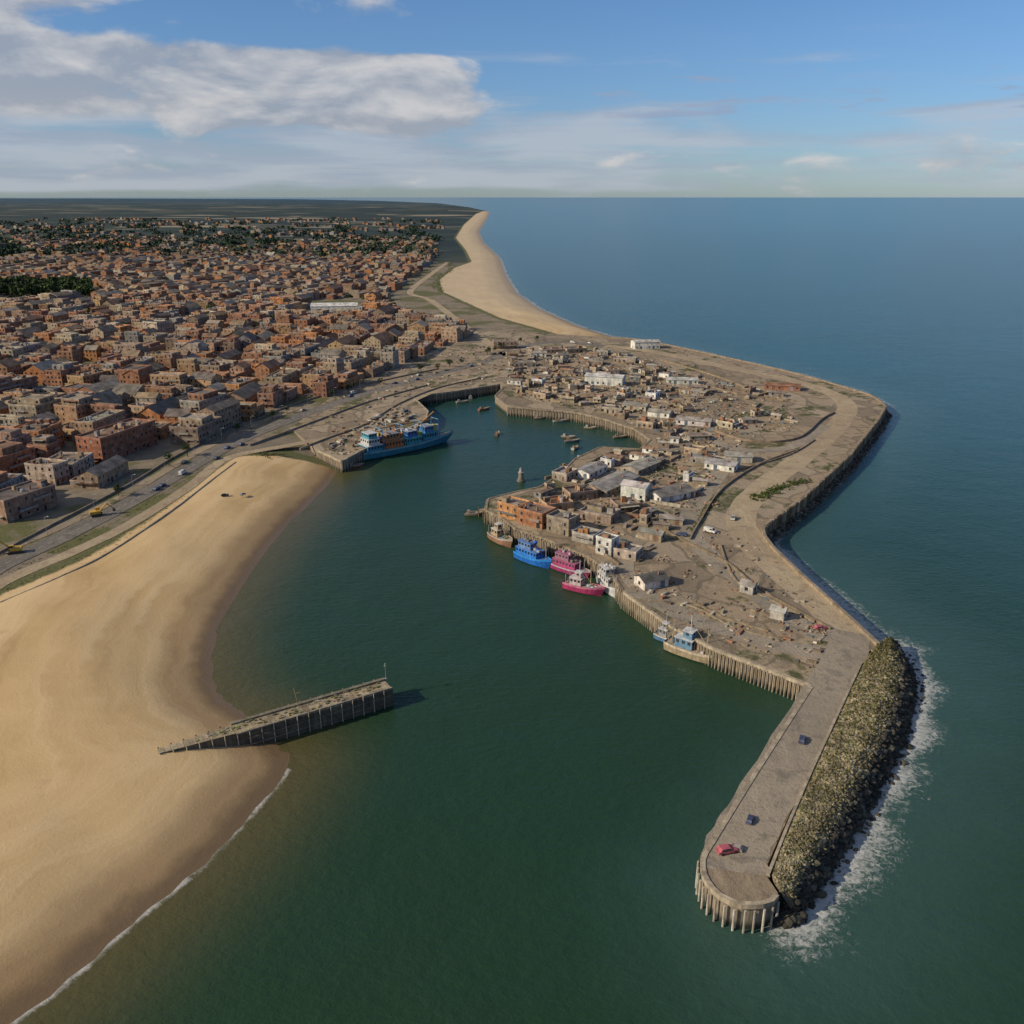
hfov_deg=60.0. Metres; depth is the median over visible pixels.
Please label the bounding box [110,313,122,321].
town house
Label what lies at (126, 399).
town house
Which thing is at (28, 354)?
brick house
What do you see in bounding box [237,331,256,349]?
terraced house
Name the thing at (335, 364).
apartment building
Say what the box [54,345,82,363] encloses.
apartment building
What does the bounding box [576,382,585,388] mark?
harbour shed
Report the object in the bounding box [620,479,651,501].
white shed
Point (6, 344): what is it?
terraced house
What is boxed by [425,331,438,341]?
town house
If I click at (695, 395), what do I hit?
harbour shed
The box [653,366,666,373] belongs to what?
harbour house
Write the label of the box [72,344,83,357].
brick house
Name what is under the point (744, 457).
harbour shed
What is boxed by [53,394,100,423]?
apartment building
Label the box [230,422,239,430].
broadleaf tree
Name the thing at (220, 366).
terraced house
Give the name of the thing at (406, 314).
brick house
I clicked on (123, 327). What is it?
brick house
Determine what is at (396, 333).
brick house
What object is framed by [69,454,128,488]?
brick house
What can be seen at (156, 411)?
terraced house
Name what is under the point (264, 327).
town house
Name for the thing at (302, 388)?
town house
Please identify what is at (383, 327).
terraced house
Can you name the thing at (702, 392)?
harbour shed
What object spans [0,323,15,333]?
town house
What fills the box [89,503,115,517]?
excavator
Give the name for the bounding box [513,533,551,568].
blue fishing boat
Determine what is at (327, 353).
terraced house
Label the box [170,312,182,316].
terraced house
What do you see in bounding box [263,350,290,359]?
town house
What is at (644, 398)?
harbour shed
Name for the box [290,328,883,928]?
harbour quay
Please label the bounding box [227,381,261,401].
terraced house
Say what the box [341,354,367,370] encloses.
town house
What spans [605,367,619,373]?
harbour house
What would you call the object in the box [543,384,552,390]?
harbour house
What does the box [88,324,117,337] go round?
town house
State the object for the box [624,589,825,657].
quay road
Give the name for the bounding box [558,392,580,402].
harbour house
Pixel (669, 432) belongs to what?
harbour shed
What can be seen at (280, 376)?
town house
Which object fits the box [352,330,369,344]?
brick house
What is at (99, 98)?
sky
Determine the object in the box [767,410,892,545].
sea wall boulders
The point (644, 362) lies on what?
harbour house
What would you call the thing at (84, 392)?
town house
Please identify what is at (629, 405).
harbour shed
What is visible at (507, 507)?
harbour house
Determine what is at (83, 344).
terraced house
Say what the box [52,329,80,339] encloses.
town house
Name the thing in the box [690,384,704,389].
harbour shed
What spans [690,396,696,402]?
harbour shed
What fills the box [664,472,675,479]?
harbour shed
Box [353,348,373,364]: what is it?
terraced house
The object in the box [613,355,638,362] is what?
harbour house
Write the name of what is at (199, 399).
apartment building
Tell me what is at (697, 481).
harbour shed
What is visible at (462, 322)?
town house
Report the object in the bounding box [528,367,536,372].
harbour shed
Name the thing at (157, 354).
brick house
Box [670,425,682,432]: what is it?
harbour shed
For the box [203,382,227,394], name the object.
terraced house
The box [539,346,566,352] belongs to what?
harbour house
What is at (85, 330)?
town house
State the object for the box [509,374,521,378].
harbour shed
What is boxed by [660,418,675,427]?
harbour house
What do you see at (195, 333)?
terraced house
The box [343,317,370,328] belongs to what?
town house
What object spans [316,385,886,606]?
timber piles
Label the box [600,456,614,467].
harbour house
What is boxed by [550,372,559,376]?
harbour shed
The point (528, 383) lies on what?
harbour house
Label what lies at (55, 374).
apartment building
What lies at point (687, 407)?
harbour house
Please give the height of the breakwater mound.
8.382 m
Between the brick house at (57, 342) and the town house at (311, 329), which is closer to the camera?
the brick house at (57, 342)
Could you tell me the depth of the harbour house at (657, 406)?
540.35 m
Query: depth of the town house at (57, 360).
671.02 m
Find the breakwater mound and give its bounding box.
[772,642,913,908]
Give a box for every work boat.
[653,611,677,641]
[664,615,718,663]
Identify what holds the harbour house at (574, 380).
on the harbour quay
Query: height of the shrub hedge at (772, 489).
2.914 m
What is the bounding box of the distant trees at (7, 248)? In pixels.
[0,217,444,389]
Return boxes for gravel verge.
[0,407,302,555]
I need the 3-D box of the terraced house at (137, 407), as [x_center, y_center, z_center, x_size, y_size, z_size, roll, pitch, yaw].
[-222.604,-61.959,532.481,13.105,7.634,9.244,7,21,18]
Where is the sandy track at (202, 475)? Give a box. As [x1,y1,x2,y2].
[0,372,502,588]
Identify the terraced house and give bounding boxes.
[0,341,19,346]
[0,347,23,358]
[0,400,9,413]
[15,355,29,361]
[18,331,34,338]
[21,364,31,374]
[27,336,43,341]
[32,385,67,393]
[49,451,94,477]
[54,332,88,342]
[60,323,84,326]
[78,342,90,350]
[89,322,103,327]
[91,336,116,344]
[98,375,118,381]
[113,342,148,352]
[115,310,142,319]
[121,350,144,356]
[128,402,153,416]
[137,396,179,420]
[142,341,165,351]
[142,379,169,385]
[149,371,190,384]
[158,352,182,370]
[168,331,176,336]
[169,317,186,323]
[169,413,222,445]
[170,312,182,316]
[178,337,195,341]
[183,323,201,327]
[186,328,208,339]
[187,313,208,324]
[194,351,224,357]
[197,369,219,372]
[199,361,230,371]
[201,333,219,339]
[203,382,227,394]
[204,326,220,333]
[206,310,227,320]
[206,320,223,330]
[219,334,228,337]
[224,317,240,325]
[224,371,243,376]
[225,330,243,337]
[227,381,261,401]
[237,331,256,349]
[238,317,253,326]
[244,330,258,334]
[247,312,265,319]
[254,343,280,349]
[257,384,283,407]
[260,317,275,325]
[267,358,287,366]
[274,309,293,319]
[275,313,298,323]
[276,343,291,349]
[279,385,297,400]
[283,348,300,357]
[288,330,305,338]
[301,332,321,342]
[316,322,328,328]
[319,348,345,359]
[325,332,337,338]
[338,331,356,338]
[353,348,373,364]
[362,331,393,348]
[372,349,382,360]
[374,323,395,331]
[394,321,406,331]
[400,317,408,324]
[407,320,428,334]
[409,314,425,324]
[426,318,443,322]
[434,314,447,320]
[435,338,447,345]
[454,325,466,338]
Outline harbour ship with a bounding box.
[358,411,452,459]
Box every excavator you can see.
[0,541,22,554]
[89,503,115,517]
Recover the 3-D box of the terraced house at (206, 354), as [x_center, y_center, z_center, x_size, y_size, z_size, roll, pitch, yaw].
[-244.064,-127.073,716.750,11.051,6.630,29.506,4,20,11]
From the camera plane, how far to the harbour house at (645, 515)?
356.32 m
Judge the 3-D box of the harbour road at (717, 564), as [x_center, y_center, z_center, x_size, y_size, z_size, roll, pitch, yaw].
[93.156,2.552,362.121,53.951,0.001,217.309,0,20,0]
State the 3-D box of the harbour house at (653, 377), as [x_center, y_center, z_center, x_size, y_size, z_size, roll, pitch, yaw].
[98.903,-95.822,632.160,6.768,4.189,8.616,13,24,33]
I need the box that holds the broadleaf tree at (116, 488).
[113,480,126,495]
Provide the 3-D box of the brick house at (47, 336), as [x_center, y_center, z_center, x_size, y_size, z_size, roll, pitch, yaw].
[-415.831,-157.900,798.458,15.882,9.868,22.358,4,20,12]
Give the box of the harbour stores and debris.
[326,343,829,667]
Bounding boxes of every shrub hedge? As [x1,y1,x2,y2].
[686,493,719,530]
[749,477,812,501]
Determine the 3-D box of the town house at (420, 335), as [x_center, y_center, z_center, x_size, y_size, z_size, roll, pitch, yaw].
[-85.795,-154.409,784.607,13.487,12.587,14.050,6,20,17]
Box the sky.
[0,0,1023,196]
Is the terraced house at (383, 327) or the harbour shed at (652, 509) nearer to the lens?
the harbour shed at (652, 509)
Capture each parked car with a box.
[178,469,186,474]
[676,531,687,536]
[703,526,716,533]
[715,843,738,855]
[728,842,743,852]
[745,814,754,824]
[798,735,805,743]
[813,624,826,629]
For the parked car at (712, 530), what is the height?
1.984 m
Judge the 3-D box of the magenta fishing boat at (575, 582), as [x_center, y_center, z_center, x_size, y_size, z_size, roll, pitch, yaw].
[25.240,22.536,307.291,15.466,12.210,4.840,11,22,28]
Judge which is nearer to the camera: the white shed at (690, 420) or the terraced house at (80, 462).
the terraced house at (80, 462)
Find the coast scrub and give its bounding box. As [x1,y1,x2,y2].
[391,261,453,295]
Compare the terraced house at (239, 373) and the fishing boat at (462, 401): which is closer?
the fishing boat at (462, 401)
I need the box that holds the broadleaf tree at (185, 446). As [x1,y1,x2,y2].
[181,442,190,455]
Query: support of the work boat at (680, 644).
on the sea water
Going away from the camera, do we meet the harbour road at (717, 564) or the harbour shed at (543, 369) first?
the harbour road at (717, 564)
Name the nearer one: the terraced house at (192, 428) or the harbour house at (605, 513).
the harbour house at (605, 513)
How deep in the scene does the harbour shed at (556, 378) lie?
627.35 m
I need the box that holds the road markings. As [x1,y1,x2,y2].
[17,342,600,557]
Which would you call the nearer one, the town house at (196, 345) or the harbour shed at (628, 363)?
the harbour shed at (628, 363)
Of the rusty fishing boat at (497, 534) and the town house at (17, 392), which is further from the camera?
the town house at (17, 392)
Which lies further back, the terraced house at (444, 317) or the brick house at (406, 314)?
the brick house at (406, 314)
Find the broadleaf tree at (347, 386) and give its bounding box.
[345,382,353,392]
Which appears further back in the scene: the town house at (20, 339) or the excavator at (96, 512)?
the town house at (20, 339)
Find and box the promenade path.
[602,344,862,633]
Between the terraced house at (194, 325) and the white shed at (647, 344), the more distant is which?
the terraced house at (194, 325)
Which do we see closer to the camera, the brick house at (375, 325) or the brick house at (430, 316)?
the brick house at (375, 325)
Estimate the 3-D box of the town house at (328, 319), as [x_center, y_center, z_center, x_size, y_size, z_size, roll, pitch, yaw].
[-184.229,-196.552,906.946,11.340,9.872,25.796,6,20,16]
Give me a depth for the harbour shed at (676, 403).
554.52 m
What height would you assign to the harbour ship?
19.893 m
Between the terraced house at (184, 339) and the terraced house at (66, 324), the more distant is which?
the terraced house at (66, 324)
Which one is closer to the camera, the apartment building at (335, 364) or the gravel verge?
the gravel verge
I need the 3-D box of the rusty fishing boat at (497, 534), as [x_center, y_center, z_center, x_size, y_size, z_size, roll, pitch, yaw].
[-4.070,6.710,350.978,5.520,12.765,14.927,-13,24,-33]
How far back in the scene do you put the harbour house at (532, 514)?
353.13 m
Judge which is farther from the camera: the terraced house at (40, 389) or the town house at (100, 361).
the town house at (100, 361)
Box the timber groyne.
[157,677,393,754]
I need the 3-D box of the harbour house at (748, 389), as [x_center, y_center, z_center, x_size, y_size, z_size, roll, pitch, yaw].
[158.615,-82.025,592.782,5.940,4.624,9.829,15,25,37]
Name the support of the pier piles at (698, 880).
in the sea water
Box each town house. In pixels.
[0,318,25,326]
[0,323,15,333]
[0,351,8,359]
[2,398,16,404]
[3,388,34,397]
[5,315,20,320]
[5,337,26,342]
[9,342,40,353]
[13,327,41,332]
[23,360,55,383]
[23,457,70,485]
[24,355,50,364]
[25,411,58,420]
[27,434,61,457]
[33,353,51,359]
[42,391,65,397]
[45,311,68,322]
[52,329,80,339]
[53,357,69,362]
[59,340,80,348]
[59,391,93,397]
[61,324,82,331]
[61,383,89,394]
[62,422,74,440]
[63,367,108,384]
[73,314,101,321]
[75,378,122,393]
[79,327,93,333]
[83,345,101,360]
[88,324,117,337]
[89,318,109,324]
[89,336,101,341]
[91,353,125,367]
[99,341,119,351]
[99,390,130,405]
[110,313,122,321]
[111,332,124,339]
[132,328,147,331]
[134,317,161,327]
[135,356,154,364]
[139,312,171,319]
[143,320,174,332]
[143,332,167,344]
[144,385,180,398]
[155,421,171,439]
[165,334,186,349]
[169,350,190,356]
[174,339,208,353]
[175,322,186,330]
[176,327,192,333]
[189,357,217,363]
[202,337,226,351]
[207,371,235,381]
[217,359,237,366]
[219,336,241,351]
[230,326,253,333]
[241,349,267,358]
[250,323,273,333]
[251,318,262,327]
[251,358,268,372]
[254,359,280,380]
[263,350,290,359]
[264,368,298,385]
[271,334,290,343]
[281,382,309,393]
[287,356,317,364]
[289,335,309,345]
[294,316,314,327]
[295,326,319,334]
[311,347,327,360]
[316,337,335,347]
[316,358,326,366]
[321,315,339,324]
[323,328,331,335]
[331,324,351,333]
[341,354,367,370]
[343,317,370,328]
[356,311,372,318]
[358,363,384,377]
[367,316,385,322]
[373,360,388,370]
[380,319,398,323]
[393,339,417,348]
[398,336,419,342]
[405,330,424,341]
[407,344,417,358]
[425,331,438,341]
[441,326,462,341]
[457,319,466,325]
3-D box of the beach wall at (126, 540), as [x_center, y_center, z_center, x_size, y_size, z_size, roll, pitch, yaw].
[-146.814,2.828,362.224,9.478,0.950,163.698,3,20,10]
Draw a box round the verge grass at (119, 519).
[0,450,230,574]
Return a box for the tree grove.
[0,275,95,296]
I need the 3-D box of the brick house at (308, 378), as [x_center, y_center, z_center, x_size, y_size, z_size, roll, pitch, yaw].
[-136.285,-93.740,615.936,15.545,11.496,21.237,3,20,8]
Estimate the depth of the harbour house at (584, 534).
336.41 m
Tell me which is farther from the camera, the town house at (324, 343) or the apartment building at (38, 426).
the town house at (324, 343)
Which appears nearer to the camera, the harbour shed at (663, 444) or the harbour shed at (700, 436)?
the harbour shed at (663, 444)
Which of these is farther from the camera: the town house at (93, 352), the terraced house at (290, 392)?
the town house at (93, 352)
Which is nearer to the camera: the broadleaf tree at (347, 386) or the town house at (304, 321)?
the broadleaf tree at (347, 386)
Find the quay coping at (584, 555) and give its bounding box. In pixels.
[317,384,650,591]
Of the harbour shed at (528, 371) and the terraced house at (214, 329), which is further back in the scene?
the terraced house at (214, 329)
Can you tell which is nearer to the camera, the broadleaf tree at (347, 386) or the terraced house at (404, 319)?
the broadleaf tree at (347, 386)
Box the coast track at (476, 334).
[407,262,504,349]
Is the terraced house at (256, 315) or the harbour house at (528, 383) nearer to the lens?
the harbour house at (528, 383)
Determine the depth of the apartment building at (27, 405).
505.55 m
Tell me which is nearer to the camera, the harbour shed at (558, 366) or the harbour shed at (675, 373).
the harbour shed at (675, 373)
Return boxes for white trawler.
[596,554,617,597]
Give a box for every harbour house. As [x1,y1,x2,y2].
[492,338,518,348]
[497,496,530,520]
[506,351,517,356]
[508,359,536,366]
[512,365,526,371]
[515,385,527,392]
[518,501,556,528]
[523,379,532,387]
[532,376,545,384]
[533,390,551,398]
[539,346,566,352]
[539,494,573,510]
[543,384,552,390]
[544,481,555,490]
[546,509,580,536]
[549,359,557,364]
[551,385,558,392]
[552,466,577,481]
[555,351,568,357]
[558,355,567,363]
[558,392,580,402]
[562,484,597,500]
[563,346,586,352]
[568,383,576,389]
[571,378,583,382]
[572,525,602,544]
[576,356,603,364]
[579,503,620,524]
[580,369,591,375]
[585,384,595,390]
[586,361,591,367]
[590,364,601,372]
[593,394,607,403]
[596,349,610,354]
[596,532,618,556]
[600,404,624,413]
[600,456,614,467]
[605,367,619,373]
[605,399,618,404]
[610,496,640,512]
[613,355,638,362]
[613,395,624,401]
[613,541,643,560]
[617,389,632,397]
[617,410,629,419]
[635,416,657,428]
[639,507,651,523]
[640,378,650,385]
[641,360,653,365]
[642,369,654,375]
[645,374,657,380]
[645,389,660,398]
[651,404,662,408]
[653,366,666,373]
[659,371,672,377]
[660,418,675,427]
[679,403,693,411]
[681,469,695,481]
[684,444,706,453]
[687,449,714,464]
[714,416,739,428]
[742,385,756,393]
[750,408,764,416]
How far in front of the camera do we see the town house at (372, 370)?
644.90 m
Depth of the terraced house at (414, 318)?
877.30 m
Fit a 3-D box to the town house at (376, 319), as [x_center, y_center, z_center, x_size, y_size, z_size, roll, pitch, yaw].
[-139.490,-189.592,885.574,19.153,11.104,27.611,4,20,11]
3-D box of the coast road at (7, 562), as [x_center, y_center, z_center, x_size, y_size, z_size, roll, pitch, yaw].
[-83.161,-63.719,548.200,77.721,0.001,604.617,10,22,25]
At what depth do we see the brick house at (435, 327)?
825.03 m
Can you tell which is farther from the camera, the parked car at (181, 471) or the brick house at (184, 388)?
the brick house at (184, 388)
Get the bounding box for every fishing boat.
[351,463,363,467]
[456,400,468,403]
[478,406,489,410]
[487,521,512,547]
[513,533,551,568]
[534,415,545,418]
[550,544,590,577]
[553,418,567,422]
[561,434,575,438]
[562,568,604,595]
[564,438,579,442]
[571,444,577,450]
[584,425,596,429]
[613,434,627,438]
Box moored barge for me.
[465,510,483,515]
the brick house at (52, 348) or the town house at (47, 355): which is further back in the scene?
the brick house at (52, 348)
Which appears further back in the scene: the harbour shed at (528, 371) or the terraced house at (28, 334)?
the terraced house at (28, 334)
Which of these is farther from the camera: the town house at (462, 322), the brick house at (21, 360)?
the town house at (462, 322)
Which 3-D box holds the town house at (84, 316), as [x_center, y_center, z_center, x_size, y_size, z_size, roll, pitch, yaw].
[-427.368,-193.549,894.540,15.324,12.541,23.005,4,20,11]
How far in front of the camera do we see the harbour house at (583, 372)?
649.82 m
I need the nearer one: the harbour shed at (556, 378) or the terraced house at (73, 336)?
the harbour shed at (556, 378)
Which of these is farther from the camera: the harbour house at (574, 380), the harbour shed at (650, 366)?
the harbour shed at (650, 366)
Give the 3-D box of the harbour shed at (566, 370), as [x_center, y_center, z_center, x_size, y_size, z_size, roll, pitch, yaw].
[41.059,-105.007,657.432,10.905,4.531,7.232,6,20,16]
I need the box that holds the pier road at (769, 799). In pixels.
[700,628,869,876]
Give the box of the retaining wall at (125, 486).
[0,368,487,553]
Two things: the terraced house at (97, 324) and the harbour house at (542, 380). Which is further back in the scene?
the terraced house at (97, 324)
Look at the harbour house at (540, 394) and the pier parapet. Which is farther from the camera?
the harbour house at (540, 394)
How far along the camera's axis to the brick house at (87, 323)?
842.38 m
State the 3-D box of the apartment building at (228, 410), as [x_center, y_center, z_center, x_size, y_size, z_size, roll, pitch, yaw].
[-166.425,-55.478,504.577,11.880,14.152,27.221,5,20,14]
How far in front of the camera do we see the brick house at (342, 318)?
870.58 m
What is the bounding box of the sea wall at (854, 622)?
[602,336,885,645]
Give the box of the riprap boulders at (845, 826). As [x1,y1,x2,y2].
[768,638,925,928]
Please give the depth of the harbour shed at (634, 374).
640.10 m
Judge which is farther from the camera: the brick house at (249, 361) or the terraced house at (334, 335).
the terraced house at (334, 335)
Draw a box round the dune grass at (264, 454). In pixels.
[6,452,285,591]
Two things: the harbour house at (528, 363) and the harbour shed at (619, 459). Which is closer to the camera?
the harbour shed at (619, 459)
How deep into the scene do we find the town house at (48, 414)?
487.25 m
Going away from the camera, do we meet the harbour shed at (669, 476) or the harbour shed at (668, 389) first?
the harbour shed at (669, 476)
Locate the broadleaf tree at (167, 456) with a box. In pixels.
[163,452,173,464]
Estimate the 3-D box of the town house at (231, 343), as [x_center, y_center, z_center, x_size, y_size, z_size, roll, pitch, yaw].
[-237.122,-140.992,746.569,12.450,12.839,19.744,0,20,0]
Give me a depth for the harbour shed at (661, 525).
348.74 m
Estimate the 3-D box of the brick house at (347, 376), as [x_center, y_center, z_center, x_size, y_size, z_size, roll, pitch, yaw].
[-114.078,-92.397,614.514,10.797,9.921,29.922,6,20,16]
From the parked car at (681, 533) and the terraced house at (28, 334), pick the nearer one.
the parked car at (681, 533)
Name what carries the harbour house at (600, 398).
on the harbour quay
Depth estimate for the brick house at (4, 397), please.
538.96 m
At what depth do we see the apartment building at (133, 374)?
592.37 m
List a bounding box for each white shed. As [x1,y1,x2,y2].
[529,350,546,356]
[576,461,607,479]
[584,372,625,385]
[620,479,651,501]
[630,339,659,348]
[647,408,672,417]
[666,377,698,384]
[675,415,712,426]
[704,457,739,472]
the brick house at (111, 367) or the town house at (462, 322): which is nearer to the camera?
the brick house at (111, 367)
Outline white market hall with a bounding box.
[310,302,357,312]
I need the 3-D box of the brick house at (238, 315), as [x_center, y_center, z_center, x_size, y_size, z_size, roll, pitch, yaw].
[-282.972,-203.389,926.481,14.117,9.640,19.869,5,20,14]
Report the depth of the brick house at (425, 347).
743.03 m
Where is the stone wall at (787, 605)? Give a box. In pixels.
[505,355,834,640]
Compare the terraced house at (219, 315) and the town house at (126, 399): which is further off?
the terraced house at (219, 315)
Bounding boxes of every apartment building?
[0,358,21,374]
[0,374,37,393]
[0,415,34,427]
[0,427,30,445]
[0,440,35,472]
[0,479,57,522]
[8,394,60,417]
[17,418,64,445]
[41,362,80,385]
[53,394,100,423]
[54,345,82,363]
[71,409,125,444]
[75,418,157,462]
[104,356,135,366]
[117,362,164,383]
[179,388,226,412]
[197,397,241,429]
[221,376,257,392]
[319,356,343,376]
[380,345,398,368]
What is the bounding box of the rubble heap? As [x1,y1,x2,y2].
[546,391,826,635]
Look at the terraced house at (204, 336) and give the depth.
770.57 m
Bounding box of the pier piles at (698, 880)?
[621,593,801,933]
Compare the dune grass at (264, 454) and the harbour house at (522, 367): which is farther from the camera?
the harbour house at (522, 367)
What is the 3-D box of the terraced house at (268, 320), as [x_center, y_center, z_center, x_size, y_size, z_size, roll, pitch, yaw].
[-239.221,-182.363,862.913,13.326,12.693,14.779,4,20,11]
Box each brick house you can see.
[0,394,12,400]
[0,471,23,489]
[2,332,23,338]
[2,372,19,376]
[5,358,24,363]
[15,321,47,330]
[19,314,34,317]
[19,353,40,356]
[24,315,42,322]
[33,330,59,342]
[34,342,59,357]
[46,318,83,330]
[47,340,64,344]
[60,361,78,364]
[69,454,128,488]
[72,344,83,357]
[80,366,92,371]
[84,320,97,326]
[86,402,131,418]
[92,389,122,403]
[98,314,110,321]
[99,362,121,374]
[101,348,129,355]
[106,322,122,324]
[112,317,131,324]
[112,383,146,403]
[113,324,132,331]
[123,361,142,366]
[124,331,144,342]
[129,314,139,318]
[131,317,145,327]
[134,392,163,403]
[139,328,158,334]
[142,309,163,313]
[150,351,180,362]
[160,408,195,423]
[165,368,184,371]
[168,384,200,394]
[175,393,187,399]
[176,358,200,374]
[182,353,200,357]
[188,372,222,388]
[191,310,208,315]
[213,349,241,359]
[221,325,240,333]
[229,320,247,327]
[230,313,246,317]
[230,361,251,376]
[238,358,254,363]
[240,401,265,420]
[243,339,267,351]
[257,330,274,340]
[274,323,296,334]
[280,361,313,381]
[288,342,319,355]
[296,316,317,325]
[300,368,330,387]
[306,326,323,335]
[312,373,338,396]
[328,334,356,348]
[336,315,358,323]
[336,369,363,389]
[340,345,370,354]
[344,328,361,331]
[350,322,373,331]
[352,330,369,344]
[369,323,381,331]
[378,314,395,320]
[387,328,401,343]
[397,347,410,362]
[401,311,421,317]
[417,341,433,354]
[424,314,434,320]
[429,322,451,336]
[441,320,459,325]
[467,328,473,336]
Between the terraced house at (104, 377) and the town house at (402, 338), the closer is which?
the terraced house at (104, 377)
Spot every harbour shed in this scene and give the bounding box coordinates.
[506,367,514,372]
[507,378,524,384]
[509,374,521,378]
[514,369,521,374]
[523,369,532,373]
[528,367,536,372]
[533,380,540,385]
[534,486,553,498]
[537,373,552,377]
[541,366,548,371]
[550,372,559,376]
[551,375,559,381]
[556,364,571,368]
[559,368,574,373]
[562,376,579,382]
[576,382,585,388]
[578,400,590,405]
[580,394,598,397]
[588,351,598,356]
[588,471,639,496]
[596,371,612,373]
[603,453,625,463]
[611,351,620,355]
[613,448,622,454]
[620,457,660,474]
[622,401,649,410]
[623,361,633,365]
[629,372,640,375]
[629,375,640,380]
[629,451,648,459]
[630,367,639,371]
[632,387,642,393]
[633,571,669,590]
[636,395,652,401]
[637,526,665,542]
[640,507,656,513]
[642,446,653,452]
[646,363,662,368]
[648,384,657,389]
[649,451,661,456]
[649,484,696,501]
[653,521,669,529]
[655,387,664,392]
[657,440,669,447]
[657,448,672,454]
[657,456,665,463]
[658,514,684,525]
[660,386,671,391]
[662,383,672,386]
[664,428,674,436]
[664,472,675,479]
[666,391,678,397]
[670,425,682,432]
[670,435,679,443]
[671,370,678,375]
[671,399,681,406]
[677,466,687,473]
[678,387,690,393]
[685,432,709,440]
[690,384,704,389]
[690,388,709,395]
[690,393,699,398]
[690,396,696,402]
[692,477,708,486]
[706,388,717,392]
[720,395,728,401]
[724,451,752,462]
[738,416,757,423]
[739,578,757,594]
[744,392,751,399]
[764,382,800,390]
[768,390,784,396]
[769,603,787,620]
[770,413,782,419]
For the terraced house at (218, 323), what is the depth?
854.08 m
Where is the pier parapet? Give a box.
[767,662,862,877]
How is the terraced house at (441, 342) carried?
on the terrain at (112, 822)
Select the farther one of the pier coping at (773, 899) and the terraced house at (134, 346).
the terraced house at (134, 346)
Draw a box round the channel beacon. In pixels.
[517,467,524,481]
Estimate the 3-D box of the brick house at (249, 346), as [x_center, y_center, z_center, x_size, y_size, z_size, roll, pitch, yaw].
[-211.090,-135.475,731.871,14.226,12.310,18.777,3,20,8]
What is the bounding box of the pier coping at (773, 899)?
[623,591,812,908]
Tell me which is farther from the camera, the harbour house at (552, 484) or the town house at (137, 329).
the town house at (137, 329)
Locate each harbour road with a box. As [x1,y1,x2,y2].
[497,352,830,451]
[616,513,695,592]
[680,447,850,644]
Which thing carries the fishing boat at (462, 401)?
on the sea water
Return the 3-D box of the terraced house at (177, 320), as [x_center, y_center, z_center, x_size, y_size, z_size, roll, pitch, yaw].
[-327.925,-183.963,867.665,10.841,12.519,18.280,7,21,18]
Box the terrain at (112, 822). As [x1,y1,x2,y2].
[0,198,610,1023]
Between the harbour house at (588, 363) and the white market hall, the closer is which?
the harbour house at (588, 363)
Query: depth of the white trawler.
307.64 m
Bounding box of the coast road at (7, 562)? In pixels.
[0,341,606,573]
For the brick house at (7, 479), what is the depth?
381.07 m
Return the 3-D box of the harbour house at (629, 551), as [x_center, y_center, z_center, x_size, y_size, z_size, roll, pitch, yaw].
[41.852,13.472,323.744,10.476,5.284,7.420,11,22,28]
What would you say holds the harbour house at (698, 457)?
on the harbour quay
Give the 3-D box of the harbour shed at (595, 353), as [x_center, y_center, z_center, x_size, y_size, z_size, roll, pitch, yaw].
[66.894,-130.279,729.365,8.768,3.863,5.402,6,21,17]
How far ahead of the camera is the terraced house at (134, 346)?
710.25 m
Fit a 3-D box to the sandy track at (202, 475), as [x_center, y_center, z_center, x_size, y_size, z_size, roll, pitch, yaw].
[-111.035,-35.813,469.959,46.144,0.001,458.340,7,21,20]
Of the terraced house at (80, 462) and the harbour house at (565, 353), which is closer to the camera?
the terraced house at (80, 462)
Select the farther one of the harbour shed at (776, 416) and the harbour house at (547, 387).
the harbour house at (547, 387)
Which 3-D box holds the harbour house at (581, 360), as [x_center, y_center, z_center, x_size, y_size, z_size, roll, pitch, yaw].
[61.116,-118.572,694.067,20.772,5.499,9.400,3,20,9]
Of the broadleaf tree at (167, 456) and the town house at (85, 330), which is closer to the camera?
the broadleaf tree at (167, 456)
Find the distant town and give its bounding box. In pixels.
[0,217,445,319]
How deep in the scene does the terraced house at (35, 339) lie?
776.18 m
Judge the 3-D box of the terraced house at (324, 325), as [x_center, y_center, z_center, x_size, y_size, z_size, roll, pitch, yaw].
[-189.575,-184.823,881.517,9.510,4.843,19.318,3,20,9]
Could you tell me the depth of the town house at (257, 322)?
867.93 m
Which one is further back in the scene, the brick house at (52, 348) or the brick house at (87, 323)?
the brick house at (87, 323)
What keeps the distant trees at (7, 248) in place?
on the terrain at (112, 822)
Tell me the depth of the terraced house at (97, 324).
825.19 m
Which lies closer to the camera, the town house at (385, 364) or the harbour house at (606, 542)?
the harbour house at (606, 542)
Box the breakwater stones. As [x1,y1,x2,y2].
[772,638,901,897]
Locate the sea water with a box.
[0,197,1023,1023]
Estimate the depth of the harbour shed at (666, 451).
450.93 m
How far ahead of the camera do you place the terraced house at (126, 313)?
909.79 m
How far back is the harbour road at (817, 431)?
477.35 m
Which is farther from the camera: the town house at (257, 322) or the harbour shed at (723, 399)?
the town house at (257, 322)
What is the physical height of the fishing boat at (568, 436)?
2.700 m
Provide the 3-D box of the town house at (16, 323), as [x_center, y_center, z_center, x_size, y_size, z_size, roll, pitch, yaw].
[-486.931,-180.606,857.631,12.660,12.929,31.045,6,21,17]
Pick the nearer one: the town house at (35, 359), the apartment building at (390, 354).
the town house at (35, 359)
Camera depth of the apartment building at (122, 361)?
641.96 m
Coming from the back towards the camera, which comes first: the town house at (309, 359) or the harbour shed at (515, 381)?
the town house at (309, 359)
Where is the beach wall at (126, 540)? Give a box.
[0,462,235,602]

